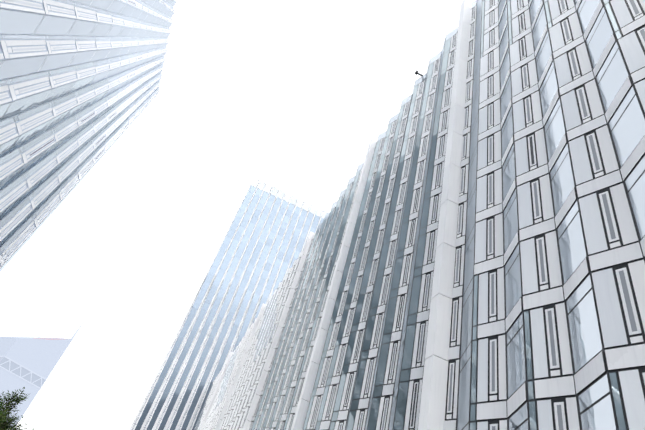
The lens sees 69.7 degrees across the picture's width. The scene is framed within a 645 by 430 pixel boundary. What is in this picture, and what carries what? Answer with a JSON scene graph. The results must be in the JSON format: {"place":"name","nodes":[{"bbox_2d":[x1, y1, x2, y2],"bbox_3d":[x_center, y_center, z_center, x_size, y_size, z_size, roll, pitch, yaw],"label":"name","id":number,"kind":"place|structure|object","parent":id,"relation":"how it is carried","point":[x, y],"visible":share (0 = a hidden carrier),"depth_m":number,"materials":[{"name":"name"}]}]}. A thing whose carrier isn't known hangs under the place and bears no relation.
{"place":"outdoors","nodes":[
{"label":"outdoors","id":0,"kind":"place"},
{"bbox_2d":[0,0,474,429],"label":"sky","id":1,"kind":"structure","parent":0,"point":[290,96],"materials":[{"name":"white"}]},
{"bbox_3d":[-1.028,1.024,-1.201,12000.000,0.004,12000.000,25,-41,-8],"label":"ground","id":2,"kind":"structure","parent":0,"visible":0},
{"bbox_2d":[0,387,35,429],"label":"tree","id":3,"kind":"object","parent":2,"relation":"on","point":[6,420],"visible":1,"depth_m":14.64,"materials":[{"name":"green plant"}]},
{"bbox_2d":[0,321,83,429],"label":"building","id":4,"kind":"structure","parent":2,"relation":"on","point":[29,364],"depth_m":552.16,"materials":[{"name":"white glass"}]},
{"bbox_2d":[0,0,175,271],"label":"skyscraper","id":5,"kind":"structure","parent":2,"relation":"on","point":[80,82],"depth_m":40.08,"materials":[{"name":"white"}]},
{"bbox_2d":[129,178,327,429],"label":"skyscraper","id":6,"kind":"structure","parent":2,"relation":"on","point":[263,243],"depth_m":185.03,"materials":[{"name":"blue"}]},
{"bbox_2d":[194,0,644,429],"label":"skyscraper","id":7,"kind":"structure","parent":2,"relation":"on","point":[471,256],"depth_m":26.73,"materials":[{"name":"grey"}]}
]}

